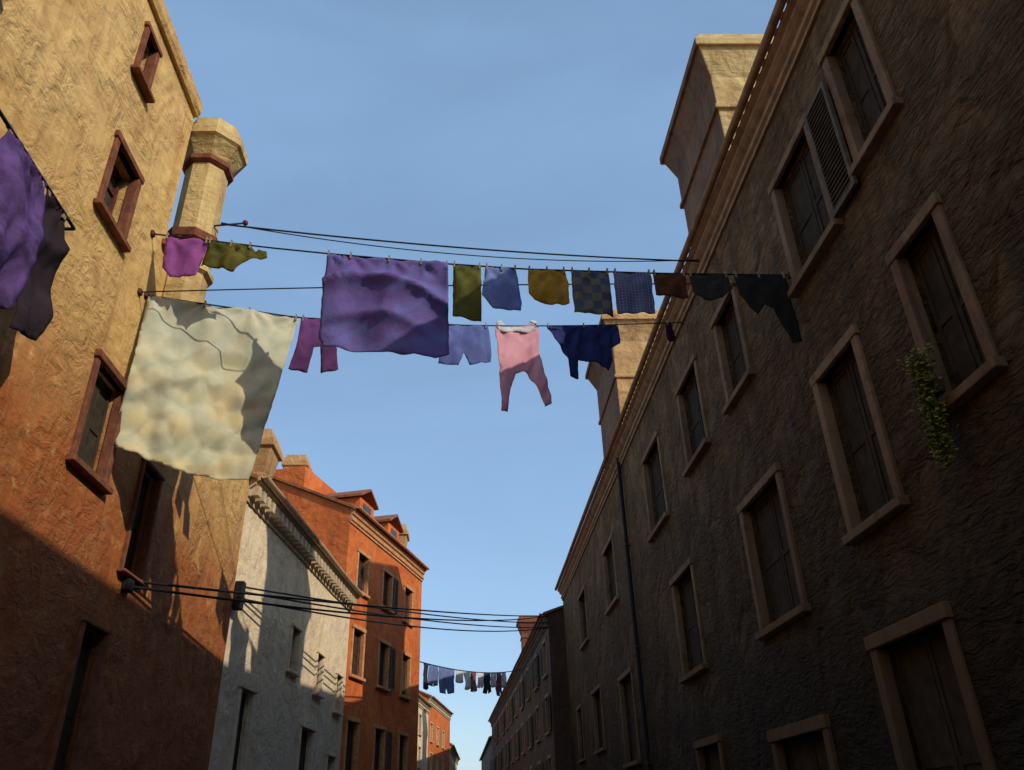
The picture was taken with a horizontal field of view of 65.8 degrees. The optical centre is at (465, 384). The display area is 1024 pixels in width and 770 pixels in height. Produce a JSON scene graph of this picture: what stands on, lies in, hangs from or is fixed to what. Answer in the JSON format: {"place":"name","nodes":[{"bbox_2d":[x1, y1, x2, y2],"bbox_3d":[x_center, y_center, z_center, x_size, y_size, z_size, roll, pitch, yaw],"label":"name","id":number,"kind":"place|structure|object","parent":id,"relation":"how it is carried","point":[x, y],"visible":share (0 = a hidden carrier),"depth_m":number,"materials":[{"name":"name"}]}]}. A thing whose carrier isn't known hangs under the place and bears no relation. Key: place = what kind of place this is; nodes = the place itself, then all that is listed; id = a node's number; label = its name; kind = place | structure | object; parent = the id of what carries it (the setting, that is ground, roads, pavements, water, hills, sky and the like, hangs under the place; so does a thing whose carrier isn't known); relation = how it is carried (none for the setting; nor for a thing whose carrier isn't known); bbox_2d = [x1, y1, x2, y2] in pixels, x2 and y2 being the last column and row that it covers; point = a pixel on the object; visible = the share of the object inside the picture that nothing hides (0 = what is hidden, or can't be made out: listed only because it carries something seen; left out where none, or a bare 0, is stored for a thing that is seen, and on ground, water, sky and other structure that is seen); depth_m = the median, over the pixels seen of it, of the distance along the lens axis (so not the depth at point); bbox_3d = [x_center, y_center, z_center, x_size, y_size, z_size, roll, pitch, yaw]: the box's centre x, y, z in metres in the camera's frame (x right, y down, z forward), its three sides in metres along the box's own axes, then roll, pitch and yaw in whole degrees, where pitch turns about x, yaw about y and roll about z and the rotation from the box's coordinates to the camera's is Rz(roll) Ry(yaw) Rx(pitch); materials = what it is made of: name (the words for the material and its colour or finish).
{"place":"outdoors","nodes":[
{"label":"outdoors","id":0,"kind":"place"},
{"bbox_2d":[41,249,249,769],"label":"wing walls","id":1,"kind":"structure","parent":0,"point":[157,699],"depth_m":13.00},
{"bbox_2d":[164,0,786,769],"label":"sky","id":2,"kind":"structure","parent":0,"point":[541,126],"materials":[{"name":"blue"}]},
{"bbox_3d":[10.000,-0.745,9.567,10.000,13.800,66.000,0,-29,0],"label":"shell","id":3,"kind":"object","parent":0,"visible":0},
{"bbox_3d":[10.000,-6.119,12.555,10.400,1.764,66.240,0,-29,0],"label":"tiled roof","id":4,"kind":"object","parent":3,"relation":"on","visible":0},
{"bbox_2d":[585,310,665,466],"bbox_3d":[6.010,0.925,28.318,2.520,6.100,4.340,0,-29,0],"label":"chimney","id":5,"kind":"object","parent":4,"relation":"on","point":[612,385],"visible":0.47,"depth_m":27.65,"materials":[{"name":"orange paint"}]},
{"bbox_2d":[558,0,787,586],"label":"cover tiles","id":6,"kind":"object","parent":4,"relation":"on","point":[690,248],"visible":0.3,"depth_m":15.88,"materials":[{"name":"tile"}]},
{"bbox_2d":[660,34,773,246],"bbox_3d":[5.790,-4.626,17.045,2.000,4.850,3.480,0,-29,0],"label":"chimney","id":7,"kind":"object","parent":4,"relation":"on","point":[717,70],"visible":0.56,"depth_m":16.67,"materials":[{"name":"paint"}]},
{"label":"pavement","id":8,"kind":"structure","parent":0,"visible":0},
{"bbox_2d":[0,0,193,769],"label":"walls","id":9,"kind":"structure","parent":8,"relation":"on","point":[72,100],"depth_m":9.83,"materials":[{"name":"paint"}]},
{"bbox_2d":[0,109,75,230],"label":"wall clothes rail","id":10,"kind":"object","parent":9,"relation":"attached to","point":[8,126],"depth_m":8.46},
{"bbox_2d":[0,124,47,309],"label":"violet blanket","id":11,"kind":"object","parent":10,"relation":"hanging from","point":[23,184],"visible":1,"depth_m":7.73,"materials":[{"name":"fabric"}]},
{"bbox_2d":[9,185,69,340],"bbox_3d":[-4.483,-1.222,8.356,0.204,1.808,0.688,0,-29,0],"label":"black coat","id":12,"kind":"object","parent":10,"relation":"hanging from","point":[32,317],"visible":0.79,"depth_m":8.42,"materials":[{"name":"fabric"}]},
{"bbox_2d":[77,375,111,468],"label":"closed shutters","id":13,"kind":"object","parent":9,"relation":"attached to","point":[93,427],"visible":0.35,"depth_m":10.97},
{"bbox_2d":[65,21,162,494],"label":"window surrounds","id":14,"kind":"object","parent":9,"relation":"attached to","point":[99,478],"visible":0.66,"depth_m":11.18,"materials":[{"name":"red stone"}]},
{"bbox_2d":[107,164,121,213],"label":"window frames","id":15,"kind":"structure","parent":9,"relation":"attached to","point":[114,194],"depth_m":11.74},
{"bbox_2d":[104,171,116,207],"bbox_3d":[-5.270,-5.418,5.844,0.020,6.550,12.950,0,-29,0],"label":"window glass","id":16,"kind":"object","parent":15,"relation":"in","point":[112,183],"visible":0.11,"depth_m":11.68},
{"bbox_2d":[148,0,202,117],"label":"eaves band","id":17,"kind":"object","parent":9,"relation":"attached to","point":[166,28],"visible":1,"depth_m":13.42,"materials":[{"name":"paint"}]},
{"bbox_2d":[137,283,735,295],"bbox_3d":[-0.025,-1.490,12.149,10.051,0.310,0.100,0,-29,0],"label":"clothesline","id":18,"kind":"object","parent":9,"relation":"attached to","point":[140,291],"visible":0.41,"depth_m":12.10,"materials":[{"name":"fabric"}]},
{"bbox_2d":[150,230,790,278],"bbox_3d":[0.000,-2.047,12.351,10.100,0.920,0.100,0,-29,0],"label":"clothesline","id":19,"kind":"object","parent":9,"relation":"attached to","point":[152,233],"visible":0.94,"depth_m":12.24,"materials":[{"name":"fabric"}]},
{"bbox_2d":[162,232,208,277],"bbox_3d":[-4.414,-2.035,12.361,0.692,0.853,0.090,0,-29,0],"label":"magenta towel","id":20,"kind":"object","parent":19,"relation":"hanging from","point":[183,257],"visible":1,"depth_m":12.35,"materials":[{"name":"fabric"}]},
{"bbox_2d":[201,237,266,271],"bbox_3d":[-3.599,-2.023,12.271,1.005,0.756,0.195,0,-29,0],"label":"olive rag","id":21,"kind":"object","parent":19,"relation":"hanging from","point":[230,256],"visible":1,"depth_m":12.27,"materials":[{"name":"fabric"}]},
{"bbox_2d":[318,250,448,357],"bbox_3d":[-1.214,-1.272,11.842,1.943,1.970,0.319,0,-29,0],"label":"lilac bed sheet","id":22,"kind":"object","parent":19,"relation":"hanging from","point":[377,304],"visible":1,"depth_m":11.81,"materials":[{"name":"fabric"}]},
{"bbox_2d":[452,261,481,321],"bbox_3d":[0.015,-1.446,11.969,0.441,1.124,0.142,0,-29,0],"label":"olive towel","id":23,"kind":"object","parent":19,"relation":"hanging from","point":[467,294],"visible":1,"depth_m":11.93,"materials":[{"name":"fabric"}]},
{"bbox_2d":[482,263,521,310],"bbox_3d":[0.540,-1.496,12.027,0.608,0.895,0.118,2,-29,-3],"label":"cloth","id":24,"kind":"object","parent":19,"relation":"hanging from","point":[500,289],"visible":1,"depth_m":11.98,"materials":[{"name":"fabric"}]},
{"bbox_2d":[528,265,569,304],"bbox_3d":[1.257,-1.523,12.034,0.619,0.737,0.125,1,-29,-2],"label":"mustard towel","id":25,"kind":"object","parent":19,"relation":"hanging from","point":[549,286],"visible":1,"depth_m":12.00,"materials":[{"name":"fabric"}]},
{"bbox_2d":[571,267,613,316],"bbox_3d":[1.908,-1.419,11.985,0.594,0.915,0.108,0,-29,0],"label":"checked towel","id":26,"kind":"object","parent":19,"relation":"hanging from","point":[591,292],"visible":1,"depth_m":11.95,"materials":[{"name":"fabric"}]},
{"bbox_2d":[613,268,654,313],"bbox_3d":[2.556,-1.438,11.995,0.586,0.818,0.108,0,-29,0],"label":"plaid towel","id":27,"kind":"object","parent":19,"relation":"hanging from","point":[633,293],"visible":1,"depth_m":11.97,"materials":[{"name":"fabric"}]},
{"bbox_2d":[653,269,687,298],"bbox_3d":[3.126,-1.544,12.081,0.504,0.502,0.097,0,-29,0],"label":"brown cloth","id":28,"kind":"object","parent":19,"relation":"hanging from","point":[672,284],"visible":1,"depth_m":12.05,"materials":[{"name":"brown fabric"}]},
{"bbox_2d":[688,270,732,300],"bbox_3d":[3.738,-1.525,12.035,0.618,0.559,0.105,0,-29,0],"label":"charcoal cloth","id":29,"kind":"object","parent":19,"relation":"hanging from","point":[710,287],"visible":1,"depth_m":12.04,"materials":[{"name":"black fabric"}]},
{"bbox_2d":[733,271,802,343],"bbox_3d":[4.531,-1.184,11.845,0.823,1.312,0.105,0,-29,0],"label":"torn black shirt","id":30,"kind":"object","parent":19,"relation":"hanging from","point":[758,292],"visible":1,"depth_m":11.91,"materials":[{"name":"fabric"}]},
{"bbox_2d":[208,502,349,769],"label":"walls","id":31,"kind":"structure","parent":8,"relation":"on","point":[257,648],"depth_m":19.75,"materials":[{"name":"beige paint"}]},
{"bbox_2d":[232,638,328,769],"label":"closed shutters","id":32,"kind":"object","parent":31,"relation":"attached to","point":[302,750],"visible":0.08,"depth_m":17.79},
{"bbox_2d":[228,622,343,769],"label":"window surrounds","id":33,"kind":"object","parent":31,"relation":"attached to","point":[252,690],"visible":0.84,"depth_m":21.19,"materials":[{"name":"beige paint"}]},
{"bbox_2d":[247,476,359,611],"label":"cornice","id":34,"kind":"structure","parent":31,"relation":"attached to","point":[262,513],"depth_m":21.19,"materials":[{"name":"stone"}]},
{"bbox_2d":[250,485,356,605],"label":"dentils","id":35,"kind":"object","parent":34,"relation":"attached to","point":[278,516],"visible":0.99,"depth_m":21.28,"materials":[{"name":"stone"}]},
{"bbox_2d":[261,475,363,596],"bbox_3d":[-4.167,4.797,23.048,0.150,0.115,11.025,-3,-29,5],"label":"gutter","id":36,"kind":"object","parent":34,"relation":"on","point":[285,501],"visible":1,"depth_m":21.53,"materials":[{"name":"metal"}]},
{"bbox_2d":[272,479,350,572],"bbox_3d":[-7.051,11.635,31.838,8.000,13.800,8.516,-8,-30,14],"label":"shell","id":37,"kind":"object","parent":8,"relation":"on","point":[327,522],"visible":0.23,"depth_m":29.87,"materials":[{"name":"concrete"}]},
{"bbox_2d":[272,476,426,570],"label":"tiled roof","id":38,"kind":"structure","parent":37,"relation":"on","point":[318,494],"depth_m":30.60,"materials":[{"name":"tile"}]},
{"bbox_2d":[281,455,311,470],"bbox_3d":[-7.250,4.569,33.328,1.120,3.200,1.120,0,-29,0],"label":"chimney","id":39,"kind":"object","parent":38,"relation":"on","point":[290,461],"visible":0.3,"depth_m":33.46,"materials":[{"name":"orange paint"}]},
{"bbox_2d":[273,466,335,494],"bbox_3d":[-7.221,5.243,32.792,2.900,2.100,3.950,-8,-30,14],"label":"storey","id":40,"kind":"object","parent":38,"relation":"on","point":[305,476],"visible":0.14,"depth_m":31.40,"materials":[{"name":"paint"}]},
{"bbox_2d":[327,489,378,509],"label":"dormer roof","id":41,"kind":"structure","parent":38,"relation":"on","point":[367,496],"depth_m":32.72,"materials":[{"name":"tile"}]},
{"bbox_2d":[339,497,373,517],"bbox_3d":[-4.799,5.427,32.299,1.550,1.100,1.500,-8,-30,14],"label":"dormer","id":42,"kind":"object","parent":38,"relation":"on","point":[358,501],"visible":0.14,"depth_m":31.81,"materials":[{"name":"paint"}]},
{"bbox_2d":[374,514,403,532],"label":"dormer roof","id":43,"kind":"structure","parent":38,"relation":"on","point":[394,521],"depth_m":35.37,"materials":[{"name":"tile"}]},
{"bbox_2d":[379,522,398,539],"bbox_3d":[-3.948,6.900,34.949,1.550,1.100,1.400,-8,-30,14],"label":"dormer","id":44,"kind":"object","parent":38,"relation":"on","point":[387,526],"visible":0.14,"depth_m":34.50,"materials":[{"name":"paint"}]},
{"bbox_2d":[399,524,409,546],"bbox_3d":[-3.250,7.591,36.912,1.120,2.000,1.120,0,-29,0],"label":"chimney","id":45,"kind":"object","parent":38,"relation":"on","point":[404,538],"visible":0.2,"depth_m":36.69,"materials":[{"name":"beige stone"}]},
{"bbox_2d":[339,523,421,769],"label":"walls","id":46,"kind":"structure","parent":8,"relation":"on","point":[368,703],"depth_m":30.87,"materials":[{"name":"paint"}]},
{"bbox_2d":[345,556,407,769],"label":"closed shutters","id":47,"kind":"object","parent":46,"relation":"attached to","point":[354,672],"visible":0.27,"depth_m":30.08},
{"bbox_2d":[342,548,413,769],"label":"window surrounds","id":48,"kind":"object","parent":46,"relation":"attached to","point":[360,678],"visible":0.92,"depth_m":30.39,"materials":[{"name":"orange stone"}]},
{"bbox_2d":[385,578,398,769],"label":"open shutters","id":49,"kind":"object","parent":48,"relation":"attached to","point":[391,687],"visible":0.98,"depth_m":31.39,"materials":[{"name":"grey paint"}]},
{"bbox_2d":[349,508,425,581],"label":"cornice","id":50,"kind":"structure","parent":46,"relation":"attached to","point":[368,529],"depth_m":32.59,"materials":[{"name":"beige stone"}]},
{"bbox_2d":[356,506,429,569],"bbox_3d":[-2.926,6.611,33.306,0.150,0.112,8.516,-8,-30,14],"label":"gutter","id":51,"kind":"object","parent":50,"relation":"on","point":[372,519],"visible":1,"depth_m":32.66,"materials":[{"name":"brown metal"}]},
{"bbox_2d":[417,707,428,769],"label":"walls","id":52,"kind":"structure","parent":8,"relation":"on","point":[423,741],"depth_m":60.28,"materials":[{"name":"beige paint"}]},
{"bbox_2d":[417,713,421,768],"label":"window surrounds","id":53,"kind":"object","parent":52,"relation":"attached to","point":[419,747],"visible":0.29,"depth_m":58.30,"materials":[{"name":"stone"}]},
{"bbox_2d":[419,696,430,713],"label":"cornice","id":54,"kind":"structure","parent":52,"relation":"attached to","point":[424,706],"depth_m":60.62,"materials":[{"name":"stone"}]},
{"bbox_2d":[427,707,449,769],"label":"walls","id":55,"kind":"structure","parent":8,"relation":"on","point":[439,720],"depth_m":67.57,"materials":[{"name":"paint"}]},
{"bbox_2d":[429,722,444,769],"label":"window surrounds","id":56,"kind":"object","parent":55,"relation":"attached to","point":[437,744],"visible":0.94,"depth_m":66.11,"materials":[{"name":"stone"}]},
{"bbox_2d":[429,696,451,720],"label":"cornice","id":57,"kind":"structure","parent":55,"relation":"attached to","point":[441,709],"depth_m":68.24,"materials":[{"name":"stone"}]},
{"bbox_2d":[450,753,456,769],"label":"walls","id":58,"kind":"structure","parent":8,"relation":"on","point":[453,762],"depth_m":78.31,"materials":[{"name":"beige paint"}]},
{"bbox_2d":[450,745,458,764],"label":"cornice","id":59,"kind":"structure","parent":58,"relation":"attached to","point":[454,754],"depth_m":79.51,"materials":[{"name":"stone"}]},
{"bbox_2d":[481,738,491,769],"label":"walls","id":60,"kind":"structure","parent":8,"relation":"on","point":[485,761],"depth_m":92.67,"materials":[{"name":"paint"}]},
{"bbox_2d":[492,625,555,769],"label":"walls","id":61,"kind":"structure","parent":8,"relation":"on","point":[543,749],"depth_m":46.76,"materials":[{"name":"brick"}]},
{"bbox_2d":[121,578,547,631],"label":"overhead cables","id":62,"kind":"object","parent":61,"relation":"attached to","point":[239,600],"visible":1,"depth_m":18.38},
{"bbox_2d":[420,661,519,672],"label":"clothesline","id":63,"kind":"object","parent":61,"relation":"attached to","point":[467,671],"visible":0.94,"depth_m":41.54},
{"bbox_2d":[423,663,428,689],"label":"dark trousers","id":64,"kind":"object","parent":63,"relation":"hanging from","point":[425,681],"visible":1,"depth_m":35.41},
{"bbox_2d":[427,665,437,686],"bbox_3d":[-1.512,13.402,36.420,0.109,1.035,1.444,-9,-30,15],"label":"blue towel","id":65,"kind":"object","parent":63,"relation":"hanging from","point":[432,679],"visible":1,"depth_m":36.37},
{"bbox_2d":[438,667,454,693],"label":"trousers","id":66,"kind":"object","parent":63,"relation":"hanging from","point":[446,678],"visible":1,"depth_m":38.09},
{"bbox_2d":[455,670,462,682],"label":"white towel","id":67,"kind":"object","parent":63,"relation":"hanging from","point":[459,677],"visible":1,"depth_m":40.12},
{"bbox_2d":[463,671,470,689],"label":"white shirt","id":68,"kind":"object","parent":63,"relation":"hanging from","point":[467,680],"visible":1,"depth_m":41.36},
{"bbox_2d":[470,672,476,691],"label":"maroon towel","id":69,"kind":"object","parent":63,"relation":"hanging from","point":[473,681],"visible":0.99,"depth_m":42.58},
{"bbox_2d":[477,673,483,687],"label":"white sheet","id":70,"kind":"object","parent":63,"relation":"attached to","point":[480,680],"visible":1,"depth_m":43.86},
{"bbox_2d":[483,673,490,693],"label":"trousers","id":71,"kind":"object","parent":63,"relation":"hanging from","point":[487,685],"visible":1,"depth_m":45.10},
{"bbox_2d":[495,673,501,695],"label":"red shirt","id":72,"kind":"object","parent":63,"relation":"hanging from","point":[498,688],"visible":1,"depth_m":47.56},
{"bbox_2d":[489,613,548,726],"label":"cornice","id":73,"kind":"structure","parent":61,"relation":"attached to","point":[537,635],"depth_m":51.48,"materials":[{"name":"stone"}]},
{"bbox_2d":[488,613,542,721],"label":"gutter","id":74,"kind":"object","parent":73,"relation":"on","point":[526,644],"visible":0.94,"depth_m":51.95,"materials":[{"name":"metal"}]},
{"bbox_2d":[493,637,552,769],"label":"window surrounds","id":75,"kind":"object","parent":61,"relation":"attached to","point":[536,688],"visible":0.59,"depth_m":48.18,"materials":[{"name":"stone"}]},
{"bbox_2d":[492,646,550,769],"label":"open shutters","id":76,"kind":"object","parent":75,"relation":"attached to","point":[543,708],"visible":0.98,"depth_m":49.51,"materials":[{"name":"grey paint"}]},
{"bbox_2d":[548,609,572,769],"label":"shell","id":77,"kind":"object","parent":8,"relation":"on","point":[561,721],"visible":0.12,"depth_m":38.62,"materials":[{"name":"brick"}]},
{"bbox_2d":[544,606,562,614],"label":"tiled roof","id":78,"kind":"structure","parent":77,"relation":"on","point":[554,609],"depth_m":40.47,"materials":[{"name":"tile"}]},
{"bbox_2d":[516,615,538,650],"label":"chimney","id":79,"kind":"object","parent":78,"relation":"on","point":[524,635],"visible":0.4,"depth_m":58.04,"materials":[{"name":"brick"}]},
{"bbox_2d":[563,0,1023,769],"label":"walls","id":80,"kind":"structure","parent":8,"relation":"on","point":[953,534],"depth_m":10.43,"materials":[{"name":"brown paint"}]},
{"bbox_2d":[144,293,683,326],"bbox_3d":[0.000,-1.421,15.246,11.358,3.000,0.119,14,-32,-24],"label":"clothesline","id":81,"kind":"object","parent":80,"relation":"attached to","point":[146,295],"visible":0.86,"depth_m":15.34,"materials":[{"name":"fabric"}]},
{"bbox_2d":[115,292,297,479],"bbox_3d":[-3.909,-0.003,12.149,2.400,3.319,0.269,15,-32,-25],"label":"cream quilt","id":82,"kind":"object","parent":81,"relation":"hanging from","point":[203,381],"visible":1,"depth_m":12.04,"materials":[{"name":"fabric"}]},
{"bbox_2d":[288,315,337,372],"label":"purple shorts","id":83,"kind":"object","parent":81,"relation":"hanging from","point":[308,340],"visible":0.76,"depth_m":13.24,"materials":[{"name":"fabric"}]},
{"bbox_2d":[438,323,491,364],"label":"blue shorts","id":84,"kind":"object","parent":81,"relation":"hanging from","point":[472,343],"visible":0.84,"depth_m":14.83,"materials":[{"name":"fabric"}]},
{"bbox_2d":[496,320,536,332],"bbox_3d":[1.026,-1.185,15.710,0.940,0.510,0.067,14,-32,-23],"label":"white underwear","id":85,"kind":"object","parent":81,"relation":"hanging from","point":[513,329],"visible":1,"depth_m":15.65,"materials":[{"name":"fabric"}]},
{"bbox_2d":[495,323,551,411],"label":"pink leggings","id":86,"kind":"object","parent":81,"relation":"hanging from","point":[518,351],"visible":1,"depth_m":15.33,"materials":[{"name":"fabric"}]},
{"bbox_2d":[546,322,619,378],"bbox_3d":[2.469,-0.740,16.307,1.860,1.864,0.161,15,-32,-25],"label":"navy shirt","id":87,"kind":"object","parent":81,"relation":"hanging from","point":[587,343],"visible":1,"depth_m":16.38,"materials":[{"name":"fabric"}]},
{"bbox_2d":[665,320,674,341],"bbox_3d":[4.615,-1.195,17.833,0.221,0.558,0.063,16,-33,-26],"label":"maroon sock","id":88,"kind":"object","parent":81,"relation":"hanging from","point":[670,334],"visible":1,"depth_m":17.82,"materials":[{"name":"fabric"}]},
{"bbox_2d":[616,458,652,769],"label":"drainpipe","id":89,"kind":"object","parent":80,"relation":"attached to","point":[637,646],"visible":0.97,"depth_m":22.88,"materials":[{"name":"metal"}]},
{"bbox_2d":[558,0,823,600],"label":"cornice","id":90,"kind":"structure","parent":80,"relation":"attached to","point":[795,27],"depth_m":15.08,"materials":[{"name":"stone"}]},
{"bbox_2d":[554,0,786,590],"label":"gutter","id":91,"kind":"object","parent":90,"relation":"attached to","point":[774,19],"visible":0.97,"depth_m":15.51,"materials":[{"name":"metal"}]},
{"bbox_2d":[581,22,985,769],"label":"closed shutters","id":92,"kind":"object","parent":80,"relation":"attached to","point":[937,710],"visible":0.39,"depth_m":10.25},
{"bbox_2d":[576,0,1007,769],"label":"window surrounds","id":93,"kind":"object","parent":80,"relation":"attached to","point":[950,398],"visible":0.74,"depth_m":10.54,"materials":[{"name":"stone"}]},
{"bbox_2d":[804,80,857,217],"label":"open shutters","id":94,"kind":"object","parent":93,"relation":"attached to","point":[831,153],"visible":1,"depth_m":10.66,"materials":[{"name":"grey paint"}]},
{"bbox_2d":[897,339,957,467],"bbox_3d":[4.764,0.205,8.096,0.204,1.302,0.660,0,-29,0],"label":"hanging ivy","id":95,"kind":"object","parent":93,"relation":"attached to","point":[931,392],"visible":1,"depth_m":8.05,"materials":[{"name":"green plant"}]},
{"bbox_3d":[-8.533,8.098,21.668,8.967,10.100,11.706,0,-29,0],"label":"shell","id":96,"kind":"object","parent":8,"relation":"on","visible":0},
{"bbox_2d":[250,473,258,479],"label":"tiled roof","id":97,"kind":"structure","parent":96,"relation":"on","point":[254,476],"depth_m":18.17,"materials":[{"name":"tile"}]},
{"bbox_2d":[252,428,282,487],"bbox_3d":[-5.650,2.376,21.047,1.160,2.300,1.160,0,-29,0],"label":"chimney","id":98,"kind":"object","parent":97,"relation":"on","point":[269,457],"visible":0.35,"depth_m":20.89,"materials":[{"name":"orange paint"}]},
{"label":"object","id":99,"kind":"object","parent":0,"visible":0},
{"bbox_2d":[53,474,149,769],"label":"closed shutters","id":100,"kind":"object","parent":99,"relation":"on","point":[69,721],"visible":0.3,"depth_m":10.58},
{"bbox_2d":[47,457,165,769],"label":"window surrounds","id":101,"kind":"object","parent":99,"relation":"attached to","point":[87,710],"visible":0.69,"depth_m":10.73,"materials":[{"name":"red stone"}]},
{"bbox_3d":[-9.500,-1.205,16.287,9.200,1.327,6.940,0,-29,0],"label":"tiled roof","id":102,"kind":"object","parent":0,"visible":0},
{"bbox_2d":[162,162,227,302],"bbox_3d":[-4.820,-2.153,13.725,0.850,4.300,0.850,0,-29,0],"label":"chimney shaft","id":103,"kind":"object","parent":102,"relation":"on","point":[202,196],"visible":0.39,"depth_m":13.95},
{"bbox_2d":[167,226,217,240],"bbox_3d":[-4.820,-2.428,13.878,0.961,0.230,0.961,0,-29,0],"label":"chimney band","id":104,"kind":"object","parent":103,"relation":"attached to","point":[191,231],"visible":0.24,"depth_m":13.48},
{"bbox_2d":[182,153,233,186],"bbox_3d":[-4.820,-3.970,14.736,0.868,0.180,0.868,0,-29,0],"label":"chimney collar","id":105,"kind":"object","parent":103,"relation":"attached to","point":[210,158],"visible":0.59,"depth_m":14.44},
{"bbox_2d":[184,117,247,176],"bbox_3d":[-4.820,-4.508,15.034,1.220,1.050,1.220,0,-29,0],"label":"chimney pot","id":106,"kind":"object","parent":103,"relation":"on","point":[219,137],"visible":0.66,"depth_m":14.58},
{"bbox_2d":[214,220,699,261],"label":"overhead cables","id":107,"kind":"object","parent":103,"relation":"attached to","point":[245,223],"visible":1,"depth_m":14.83,"materials":[{"name":"metal"}]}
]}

